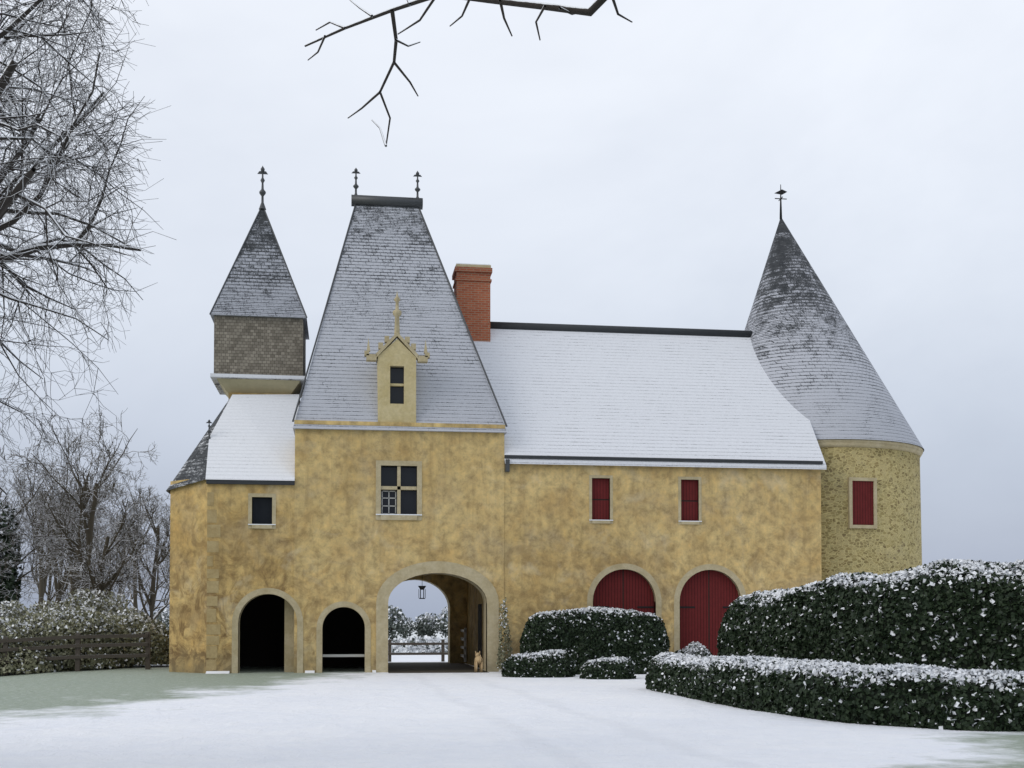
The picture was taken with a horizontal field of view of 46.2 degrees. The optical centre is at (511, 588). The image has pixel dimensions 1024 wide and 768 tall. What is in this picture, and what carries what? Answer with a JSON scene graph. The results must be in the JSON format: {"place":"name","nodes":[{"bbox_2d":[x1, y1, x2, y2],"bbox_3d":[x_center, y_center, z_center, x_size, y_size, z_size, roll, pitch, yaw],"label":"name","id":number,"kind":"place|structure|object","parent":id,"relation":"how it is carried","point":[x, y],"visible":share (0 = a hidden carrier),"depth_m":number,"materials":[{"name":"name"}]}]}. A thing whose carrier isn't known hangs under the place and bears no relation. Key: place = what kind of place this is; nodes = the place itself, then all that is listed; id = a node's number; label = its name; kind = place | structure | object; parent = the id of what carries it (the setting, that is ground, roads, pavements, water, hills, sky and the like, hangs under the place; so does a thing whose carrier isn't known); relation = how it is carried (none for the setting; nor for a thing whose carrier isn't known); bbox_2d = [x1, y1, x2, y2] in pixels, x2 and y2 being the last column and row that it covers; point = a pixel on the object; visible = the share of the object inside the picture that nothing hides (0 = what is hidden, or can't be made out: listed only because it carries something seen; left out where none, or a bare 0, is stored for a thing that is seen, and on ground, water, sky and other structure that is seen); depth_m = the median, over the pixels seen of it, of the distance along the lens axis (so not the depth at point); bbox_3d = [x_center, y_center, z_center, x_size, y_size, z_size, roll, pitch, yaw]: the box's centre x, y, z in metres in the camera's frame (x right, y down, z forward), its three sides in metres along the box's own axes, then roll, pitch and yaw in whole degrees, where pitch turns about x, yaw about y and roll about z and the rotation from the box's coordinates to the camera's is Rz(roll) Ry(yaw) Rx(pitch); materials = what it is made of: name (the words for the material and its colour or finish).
{"place":"outdoors","nodes":[
{"label":"outdoors","id":0,"kind":"place"},
{"bbox_2d":[169,479,294,672],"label":"wing wall","id":1,"kind":"structure","parent":0,"point":[246,560],"depth_m":35.78,"materials":[{"name":"yellow paint"}]},
{"bbox_2d":[166,397,230,493],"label":"roof","id":2,"kind":"structure","parent":1,"relation":"on","point":[193,469],"depth_m":36.51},
{"bbox_2d":[206,420,211,438],"bbox_3d":[-9.348,-4.931,37.035,0.147,0.620,0.147,-1,-2,37],"label":"finial","id":3,"kind":"object","parent":2,"relation":"on","point":[209,431],"visible":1,"depth_m":37.01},
{"bbox_2d":[206,492,220,669],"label":"corner quoins","id":4,"kind":"object","parent":1,"relation":"attached to","point":[212,546],"visible":1,"depth_m":35.45,"materials":[{"name":"stone"}]},
{"bbox_2d":[206,479,294,484],"bbox_3d":[-7.760,-3.177,35.646,2.570,0.140,0.100,0,-2,-8],"label":"gutter","id":5,"kind":"object","parent":1,"relation":"attached to","point":[253,482],"visible":1,"depth_m":35.61,"materials":[{"name":"metal"}]},
{"bbox_2d":[206,394,298,480],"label":"wing roof","id":6,"kind":"structure","parent":1,"relation":"on","point":[252,436],"depth_m":37.07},
{"bbox_2d":[248,493,275,528],"bbox_3d":[-7.452,-2.318,35.801,0.810,1.050,0.275,0,-2,-8],"label":"wing window","id":7,"kind":"structure","parent":1,"relation":"in","point":[261,510],"depth_m":35.88,"materials":[{"name":"beige stone"}]},
{"bbox_2d":[232,588,302,672],"bbox_3d":[-7.270,1.232,35.744,2.080,2.530,0.215,0,-2,-8],"label":"arch surround","id":8,"kind":"object","parent":1,"relation":"attached to","point":[244,600],"visible":1,"depth_m":35.67,"materials":[{"name":"stone"}]},
{"bbox_2d":[228,393,299,403],"bbox_3d":[-8.252,-3.362,40.229,2.250,5.950,2.500,0,-2,-8],"label":"flashing","id":9,"kind":"object","parent":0,"point":[230,394],"visible":0.14,"depth_m":38.97,"materials":[{"name":"grey metal"}]},
{"bbox_2d":[217,378,302,397],"bbox_3d":[-8.407,-6.547,40.265,2.730,0.520,2.750,0,-2,-8],"label":"turret base","id":10,"kind":"object","parent":9,"relation":"on","point":[228,386],"visible":0.5,"depth_m":39.11,"materials":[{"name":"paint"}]},
{"bbox_2d":[210,373,305,394],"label":"turret cornice","id":11,"kind":"structure","parent":10,"relation":"on","point":[214,376],"depth_m":38.81,"materials":[{"name":"snow"}]},
{"bbox_2d":[214,315,305,375],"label":"turret shingles","id":12,"kind":"object","parent":11,"relation":"on","point":[260,345],"visible":0.79,"depth_m":38.89,"materials":[{"name":"grey tile"}]},
{"bbox_2d":[210,208,308,339],"bbox_3d":[-8.407,-10.861,40.378,3.070,4.150,3.090,0,-2,-8],"label":"roof turret","id":13,"kind":"object","parent":12,"relation":"on","point":[258,283],"visible":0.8,"depth_m":39.26,"materials":[{"name":"stone"}]},
{"bbox_2d":[209,208,306,316],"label":"roof turret hip rolls","id":14,"kind":"object","parent":13,"relation":"on","point":[239,253],"visible":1,"depth_m":39.55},
{"bbox_2d":[257,166,266,209],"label":"roof finial","id":15,"kind":"object","parent":13,"relation":"on","point":[262,192],"visible":1,"depth_m":40.41,"materials":[{"name":"grey metal"}]},
{"bbox_2d":[294,429,503,672],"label":"gatehouse wall","id":16,"kind":"structure","parent":0,"point":[348,547],"depth_m":36.31,"materials":[{"name":"yellow paint"}]},
{"bbox_2d":[316,601,370,672],"bbox_3d":[-5.057,1.438,36.050,1.610,2.135,0.215,0,-2,-8],"label":"arch surround","id":17,"kind":"object","parent":16,"relation":"attached to","point":[333,606],"visible":1,"depth_m":35.97,"materials":[{"name":"stone"}]},
{"bbox_2d":[376,460,421,519],"bbox_3d":[-3.433,-2.977,36.391,1.390,1.800,0.300,0,-2,-8],"label":"window frame","id":18,"kind":"structure","parent":16,"relation":"in","point":[408,497],"depth_m":36.43,"materials":[{"name":"beige stone"}]},
{"bbox_2d":[382,491,395,513],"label":"tower window glazing bars","id":19,"kind":"object","parent":18,"relation":"attached to","point":[388,505],"visible":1,"depth_m":36.44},
{"bbox_2d":[294,420,504,428],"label":"roof cornice","id":20,"kind":"structure","parent":16,"relation":"on","point":[320,422],"depth_m":36.28,"materials":[{"name":"beige stone"}]},
{"bbox_2d":[293,205,506,434],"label":"roof","id":21,"kind":"structure","parent":16,"relation":"on","point":[388,253],"depth_m":37.93,"materials":[{"name":"stone"}]},
{"bbox_2d":[351,195,422,209],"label":"roof ridge cap","id":22,"kind":"object","parent":21,"relation":"on","point":[389,201],"visible":1,"depth_m":40.34,"materials":[{"name":"grey metal"}]},
{"bbox_2d":[377,339,415,422],"bbox_3d":[-3.635,-6.261,37.454,1.150,2.600,2.230,0,-2,-8],"label":"dormer","id":23,"kind":"object","parent":21,"relation":"on","point":[396,353],"depth_m":36.38,"materials":[{"name":"beige stone"}]},
{"bbox_2d":[364,332,429,363],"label":"dormer gable trim","id":24,"kind":"structure","parent":23,"relation":"on","point":[388,342],"depth_m":36.38,"materials":[{"name":"beige stone"}]},
{"bbox_2d":[393,292,400,334],"bbox_3d":[-3.498,-8.386,36.533,0.260,1.400,0.280,0,-2,-8],"label":"finial","id":25,"kind":"object","parent":24,"relation":"on","point":[397,313],"visible":1,"depth_m":36.47,"materials":[{"name":"beige stone"}]},
{"bbox_2d":[390,383,403,386],"bbox_3d":[-3.502,-6.201,36.501,0.420,0.070,0.150,0,-2,-8],"label":"window transom","id":26,"kind":"object","parent":23,"relation":"attached to","point":[395,385],"visible":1,"depth_m":36.43,"materials":[{"name":"beige stone"}]},
{"bbox_2d":[292,204,506,426],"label":"pavilion hip rolls","id":27,"kind":"object","parent":21,"relation":"on","point":[499,408],"visible":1,"depth_m":38.17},
{"bbox_2d":[352,168,359,194],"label":"finial","id":28,"kind":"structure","parent":27,"relation":"on","point":[355,185],"depth_m":40.34,"materials":[{"name":"grey metal"}]},
{"bbox_2d":[413,171,421,197],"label":"finial","id":29,"kind":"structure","parent":27,"relation":"on","point":[417,188],"depth_m":40.62,"materials":[{"name":"grey metal"}]},
{"bbox_2d":[452,264,491,341],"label":"chimney","id":30,"kind":"object","parent":21,"relation":"on","point":[471,285],"visible":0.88,"depth_m":40.27,"materials":[{"name":"brick"}]},
{"bbox_2d":[456,263,489,264],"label":"snow","id":31,"kind":"structure","parent":30,"relation":"on","point":[473,264],"depth_m":40.30,"materials":[{"name":"white snow"}]},
{"bbox_2d":[376,561,498,671],"bbox_3d":[-2.263,0.836,36.481,3.720,3.360,0.270,0,-2,-8],"label":"archway surround","id":32,"kind":"object","parent":16,"relation":"attached to","point":[395,579],"visible":0.99,"depth_m":36.39,"materials":[{"name":"stone"}]},
{"bbox_2d":[460,628,465,661],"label":"wall rack","id":33,"kind":"object","parent":16,"relation":"attached to","point":[464,640],"visible":0.67,"depth_m":42.19,"materials":[{"name":"grey wood"}]},
{"bbox_2d":[478,604,481,667],"bbox_3d":[-1.052,1.545,39.496,0.018,2.100,1.100,0,-2,-8],"label":"passage door","id":34,"kind":"structure","parent":16,"relation":"attached to","point":[480,627],"depth_m":39.32,"materials":[{"name":"brown wood"}]},
{"bbox_2d":[388,662,488,672],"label":"passage floor","id":35,"kind":"structure","parent":0,"point":[420,667],"depth_m":39.65,"materials":[{"name":"grey stone"}]},
{"bbox_2d":[474,651,482,671],"bbox_3d":[-1.016,2.198,36.342,0.260,0.630,0.755,0,-2,-8],"label":"dog","id":36,"kind":"object","parent":35,"relation":"on","point":[478,659],"visible":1,"depth_m":36.10},
{"bbox_2d":[304,0,631,146],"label":"tree bough","id":37,"kind":"object","parent":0,"point":[594,7],"visible":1,"depth_m":6.45,"materials":[{"name":"brown plant"}]},
{"bbox_2d":[471,340,498,409],"bbox_3d":[-2.079,-6.918,40.634,2.602,4.120,6.465,0,-2,-8],"label":"hall roof junction","id":38,"kind":"object","parent":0,"point":[484,349],"visible":0.05,"depth_m":39.65,"materials":[{"name":"white snow"}]},
{"bbox_2d":[0,622,1023,767],"bbox_3d":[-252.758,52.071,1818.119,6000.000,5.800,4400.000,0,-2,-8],"label":"snow ground","id":39,"kind":"structure","parent":0,"point":[154,716],"depth_m":17.50,"materials":[{"name":"white snow"}]},
{"bbox_2d":[0,491,22,611],"bbox_3d":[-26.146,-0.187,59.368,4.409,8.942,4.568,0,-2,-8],"label":"evergreen tree","id":40,"kind":"object","parent":39,"relation":"on","point":[10,583],"visible":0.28,"depth_m":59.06,"materials":[{"name":"green plant"}]},
{"bbox_2d":[0,600,29,620],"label":"park shrub","id":41,"kind":"object","parent":39,"relation":"on","point":[16,613],"visible":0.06,"depth_m":43.26,"materials":[{"name":"plant"}]},
{"bbox_2d":[0,617,74,673],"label":"park shrub","id":42,"kind":"object","parent":39,"relation":"on","point":[11,629],"visible":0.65,"depth_m":37.46,"materials":[{"name":"green plant"}]},
{"bbox_2d":[0,460,85,608],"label":"park tree","id":43,"kind":"object","parent":39,"relation":"on","point":[41,586],"visible":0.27,"depth_m":79.13,"materials":[{"name":"plant"}]},
{"bbox_2d":[0,441,89,608],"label":"park tree","id":44,"kind":"object","parent":39,"relation":"on","point":[18,512],"visible":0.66,"depth_m":59.90,"materials":[{"name":"plant"}]},
{"bbox_2d":[18,511,80,606],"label":"park tree","id":45,"kind":"object","parent":39,"relation":"on","point":[49,587],"visible":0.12,"depth_m":110.76,"materials":[{"name":"plant"}]},
{"bbox_2d":[15,489,102,607],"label":"park tree","id":46,"kind":"object","parent":39,"relation":"on","point":[51,597],"visible":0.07,"depth_m":94.86,"materials":[{"name":"plant"}]},
{"bbox_2d":[7,422,130,602],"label":"park tree","id":47,"kind":"object","parent":39,"relation":"on","point":[58,586],"visible":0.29,"depth_m":66.90,"materials":[{"name":"plant"}]},
{"bbox_2d":[10,607,135,669],"bbox_3d":[-14.554,1.587,39.483,4.282,2.018,3.647,0,-2,-8],"label":"park shrub","id":48,"kind":"object","parent":39,"relation":"on","point":[68,622],"visible":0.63,"depth_m":38.67,"materials":[{"name":"plant"}]},
{"bbox_2d":[0,632,150,675],"bbox_3d":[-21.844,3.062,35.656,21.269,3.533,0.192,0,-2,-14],"label":"park fence","id":49,"kind":"object","parent":39,"relation":"on","point":[77,646],"visible":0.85,"depth_m":37.67,"materials":[{"name":"brown wood"}]},
{"bbox_2d":[17,588,135,657],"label":"park shrub","id":50,"kind":"object","parent":39,"relation":"on","point":[102,604],"visible":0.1,"depth_m":42.84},
{"bbox_2d":[0,411,160,605],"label":"park tree","id":51,"kind":"object","parent":39,"relation":"on","point":[82,516],"visible":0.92,"depth_m":50.30,"materials":[{"name":"plant"}]},
{"bbox_2d":[45,512,122,601],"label":"park tree","id":52,"kind":"object","parent":39,"relation":"on","point":[93,561],"visible":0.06,"depth_m":106.74,"materials":[{"name":"plant"}]},
{"bbox_2d":[0,0,175,618],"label":"tree","id":53,"kind":"object","parent":39,"relation":"on","point":[10,197],"visible":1,"depth_m":9.87,"materials":[{"name":"grey plant"}]},
{"bbox_2d":[32,406,159,601],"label":"park tree","id":54,"kind":"object","parent":39,"relation":"on","point":[101,508],"visible":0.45,"depth_m":57.63,"materials":[{"name":"plant"}]},
{"bbox_2d":[52,482,161,610],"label":"park tree","id":55,"kind":"object","parent":39,"relation":"on","point":[100,583],"visible":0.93,"depth_m":44.60,"materials":[{"name":"plant"}]},
{"bbox_2d":[70,499,169,608],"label":"park tree","id":56,"kind":"object","parent":39,"relation":"on","point":[120,591],"visible":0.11,"depth_m":91.61,"materials":[{"name":"plant"}]},
{"bbox_2d":[81,606,168,664],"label":"park shrub","id":57,"kind":"object","parent":39,"relation":"on","point":[143,623],"visible":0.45,"depth_m":40.03,"materials":[{"name":"green plant"}]},
{"bbox_2d":[94,486,169,651],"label":"park tree","id":58,"kind":"object","parent":39,"relation":"on","point":[152,600],"visible":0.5,"depth_m":63.92,"materials":[{"name":"plant"}]},
{"bbox_2d":[94,467,169,617],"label":"park tree","id":59,"kind":"object","parent":39,"relation":"on","point":[133,600],"visible":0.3,"depth_m":77.80,"materials":[{"name":"plant"}]},
{"bbox_2d":[137,524,169,601],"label":"park tree","id":60,"kind":"object","parent":39,"relation":"on","point":[168,557],"visible":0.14,"depth_m":84.95,"materials":[{"name":"plant"}]},
{"bbox_2d":[153,608,169,627],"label":"bush","id":61,"kind":"object","parent":39,"relation":"on","point":[162,613],"visible":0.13,"depth_m":267.47,"materials":[{"name":"green plant"}]},
{"bbox_2d":[163,617,168,629],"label":"bush","id":62,"kind":"object","parent":39,"relation":"on","point":[166,623],"visible":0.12,"depth_m":255.91,"materials":[{"name":"green plant"}]},
{"bbox_2d":[206,669,501,673],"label":"snow","id":63,"kind":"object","parent":39,"relation":"on","point":[228,672],"visible":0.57,"depth_m":35.37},
{"bbox_2d":[388,605,407,640],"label":"tree","id":64,"kind":"object","parent":39,"relation":"on","point":[398,615],"visible":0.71,"depth_m":290.87,"materials":[{"name":"green plant"}]},
{"bbox_2d":[397,617,414,638],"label":"tree","id":65,"kind":"object","parent":39,"relation":"on","point":[408,626],"visible":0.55,"depth_m":311.02,"materials":[{"name":"green plant"}]},
{"bbox_2d":[388,639,447,661],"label":"fence","id":66,"kind":"object","parent":39,"relation":"on","point":[442,653],"visible":0.25,"depth_m":54.44,"materials":[{"name":"brown wood"}]},
{"bbox_2d":[391,635,447,652],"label":"shrub line","id":67,"kind":"object","parent":39,"relation":"on","point":[417,648],"visible":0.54,"depth_m":126.67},
{"bbox_2d":[413,614,434,637],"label":"tree","id":68,"kind":"object","parent":39,"relation":"on","point":[415,628],"visible":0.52,"depth_m":302.11,"materials":[{"name":"green plant"}]},
{"bbox_2d":[418,612,439,637],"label":"tree","id":69,"kind":"object","parent":39,"relation":"on","point":[425,619],"visible":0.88,"depth_m":299.16,"materials":[{"name":"green plant"}]},
{"bbox_2d":[436,606,447,637],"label":"tree","id":70,"kind":"object","parent":39,"relation":"on","point":[444,615],"visible":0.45,"depth_m":295.44,"materials":[{"name":"green plant"}]},
{"bbox_2d":[495,597,512,669],"bbox_3d":[-0.233,1.346,36.298,0.554,2.206,0.479,0,-2,-8],"label":"climbing plant","id":71,"kind":"object","parent":39,"relation":"on","point":[503,624],"visible":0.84,"depth_m":36.22,"materials":[{"name":"green plant"}]},
{"bbox_2d":[501,649,575,677],"bbox_3d":[0.726,2.211,33.288,1.963,0.947,1.005,0,-2,2],"label":"box hedge","id":72,"kind":"object","parent":39,"relation":"on","point":[540,665],"visible":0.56,"depth_m":32.91,"materials":[{"name":"green plant"}]},
{"bbox_2d":[519,606,670,674],"bbox_3d":[2.468,1.958,35.478,4.548,2.928,1.943,0,-2,-8],"label":"hedge","id":73,"kind":"object","parent":39,"relation":"on","point":[525,636],"depth_m":34.78,"materials":[{"name":"green plant"}]},
{"bbox_2d":[579,656,635,678],"bbox_3d":[2.575,2.230,32.236,1.417,0.726,0.955,0,-2,-8],"label":"box hedge","id":74,"kind":"object","parent":39,"relation":"on","point":[614,674],"visible":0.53,"depth_m":31.87,"materials":[{"name":"green plant"}]},
{"bbox_2d":[504,459,821,660],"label":"hall wall","id":75,"kind":"structure","parent":39,"relation":"on","point":[758,529],"depth_m":37.39,"materials":[{"name":"yellow paint"}]},
{"bbox_2d":[322,654,364,656],"bbox_3d":[-5.125,2.028,36.522,1.270,0.080,0.070,0,-2,-8],"label":"rail","id":76,"kind":"object","parent":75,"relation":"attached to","point":[343,655],"visible":1,"depth_m":36.49,"materials":[{"name":"grey wood"}]},
{"bbox_2d":[418,586,425,598],"bbox_3d":[-2.755,-0.076,36.774,0.260,0.760,0.225,0,-2,-8],"label":"lantern","id":77,"kind":"object","parent":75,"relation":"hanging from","point":[422,587],"visible":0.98,"depth_m":36.72,"materials":[{"name":"black metal"}]},
{"bbox_2d":[248,514,701,524],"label":"sill snow","id":78,"kind":"structure","parent":75,"relation":"attached to","point":[421,514],"depth_m":36.23,"materials":[{"name":"white snow"}]},
{"bbox_2d":[505,459,509,471],"bbox_3d":[-0.143,-3.765,36.682,0.120,0.370,0.200,0,-2,-8],"label":"downspout","id":79,"kind":"object","parent":75,"relation":"attached to","point":[507,466],"visible":1,"depth_m":36.59,"materials":[{"name":"grey metal"}]},
{"bbox_2d":[592,478,608,519],"bbox_3d":[2.742,-2.774,37.289,0.570,1.320,0.050,0,-2,-8],"label":"window shutter","id":80,"kind":"object","parent":75,"relation":"in","point":[600,498],"visible":1,"depth_m":37.27,"materials":[{"name":"red wood"}]},
{"bbox_2d":[589,475,612,523],"bbox_3d":[2.748,-2.775,37.247,0.750,1.500,0.235,0,-2,-8],"label":"window frame","id":81,"kind":"object","parent":75,"relation":"attached to","point":[610,499],"visible":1,"depth_m":37.16,"materials":[{"name":"beige stone"}]},
{"bbox_2d":[593,569,653,613],"bbox_3d":[3.456,0.965,37.390,2.000,3.150,0.075,0,-2,-8],"label":"hall door","id":82,"kind":"structure","parent":75,"relation":"in","point":[625,589],"depth_m":37.40,"materials":[{"name":"wood"}]},
{"bbox_2d":[587,563,661,618],"bbox_3d":[3.473,0.872,37.274,2.360,3.330,0.195,0,-2,-8],"label":"door arch surround","id":83,"kind":"object","parent":75,"relation":"attached to","point":[630,567],"visible":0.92,"depth_m":37.25,"materials":[{"name":"beige stone"}]},
{"bbox_2d":[490,329,826,469],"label":"hall roof","id":84,"kind":"structure","parent":75,"relation":"on","point":[587,394],"depth_m":39.14,"materials":[{"name":"stone"}]},
{"bbox_2d":[490,322,751,337],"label":"roof ridge","id":85,"kind":"structure","parent":84,"relation":"on","point":[617,329],"depth_m":41.37,"materials":[{"name":"grey metal"}]},
{"bbox_2d":[504,455,822,463],"bbox_3d":[4.812,-4.027,37.396,10.170,0.090,0.140,0,-2,-8],"label":"gutter","id":86,"kind":"object","parent":75,"relation":"attached to","point":[660,459],"visible":1,"depth_m":37.30,"materials":[{"name":"black metal"}]},
{"bbox_2d":[681,480,697,520],"bbox_3d":[5.554,-2.764,37.684,0.570,1.320,0.050,0,-2,-8],"label":"window shutter","id":87,"kind":"object","parent":75,"relation":"in","point":[689,500],"visible":1,"depth_m":37.66,"materials":[{"name":"red wood"}]},
{"bbox_2d":[678,477,701,524],"bbox_3d":[5.560,-2.765,37.642,0.750,1.500,0.235,0,-2,-8],"label":"window frame","id":88,"kind":"object","parent":75,"relation":"attached to","point":[699,501],"visible":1,"depth_m":37.55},
{"bbox_2d":[680,570,738,655],"bbox_3d":[6.189,0.975,37.774,2.000,3.150,0.075,0,-2,-8],"label":"hall door","id":89,"kind":"structure","parent":75,"relation":"in","point":[707,597],"depth_m":37.74,"materials":[{"name":"wood"}]},
{"bbox_2d":[674,564,745,652],"bbox_3d":[6.206,0.882,37.658,2.360,3.330,0.195,0,-2,-8],"label":"door arch surround","id":90,"kind":"object","parent":75,"relation":"attached to","point":[719,568],"visible":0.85,"depth_m":37.48,"materials":[{"name":"beige stone"}]},
{"bbox_2d":[675,641,711,656],"bbox_3d":[5.423,2.008,36.132,1.354,0.888,1.134,0,-2,-8],"label":"shrub by hall","id":91,"kind":"object","parent":39,"relation":"on","point":[696,648],"visible":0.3,"depth_m":35.89,"materials":[{"name":"green plant"}]},
{"bbox_2d":[645,652,1023,731],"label":"low hedge","id":92,"kind":"object","parent":39,"relation":"on","point":[777,667],"depth_m":18.30,"materials":[{"name":"green plant"}]},
{"bbox_2d":[716,559,1023,671],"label":"hedge","id":93,"kind":"object","parent":39,"relation":"on","point":[772,599],"depth_m":22.42,"materials":[{"name":"green plant"}]},
{"bbox_2d":[0,0,1023,621],"label":"sky","id":94,"kind":"structure","parent":0,"point":[605,168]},
{"bbox_2d":[820,447,921,580],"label":"tower wall","id":95,"kind":"structure","parent":0,"point":[892,542],"depth_m":39.30,"materials":[{"name":"beige stone"}]},
{"bbox_2d":[847,477,876,528],"bbox_3d":[11.419,-2.803,39.249,0.980,1.660,0.300,0,-2,-11],"label":"window frame","id":96,"kind":"object","parent":95,"relation":"attached to","point":[850,506],"visible":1,"depth_m":39.08,"materials":[{"name":"beige stone"}]},
{"bbox_2d":[852,481,873,524],"bbox_3d":[11.435,-2.805,39.168,0.760,1.440,0.045,0,-2,-12],"label":"window shutter","id":97,"kind":"object","parent":96,"relation":"attached to","point":[862,491],"visible":1,"depth_m":39.15,"materials":[{"name":"red wood"}]},
{"bbox_2d":[817,439,922,456],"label":"cornice","id":98,"kind":"structure","parent":95,"relation":"on","point":[902,446],"depth_m":39.26,"materials":[{"name":"stone"}]},
{"bbox_2d":[745,219,923,451],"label":"conical roof","id":99,"kind":"structure","parent":98,"relation":"on","point":[820,371],"depth_m":40.71,"materials":[{"name":"stone"}]},
{"bbox_2d":[775,184,786,218],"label":"weather vane","id":100,"kind":"object","parent":99,"relation":"on","point":[781,192],"visible":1,"depth_m":42.90,"materials":[{"name":"black metal"}]}
]}

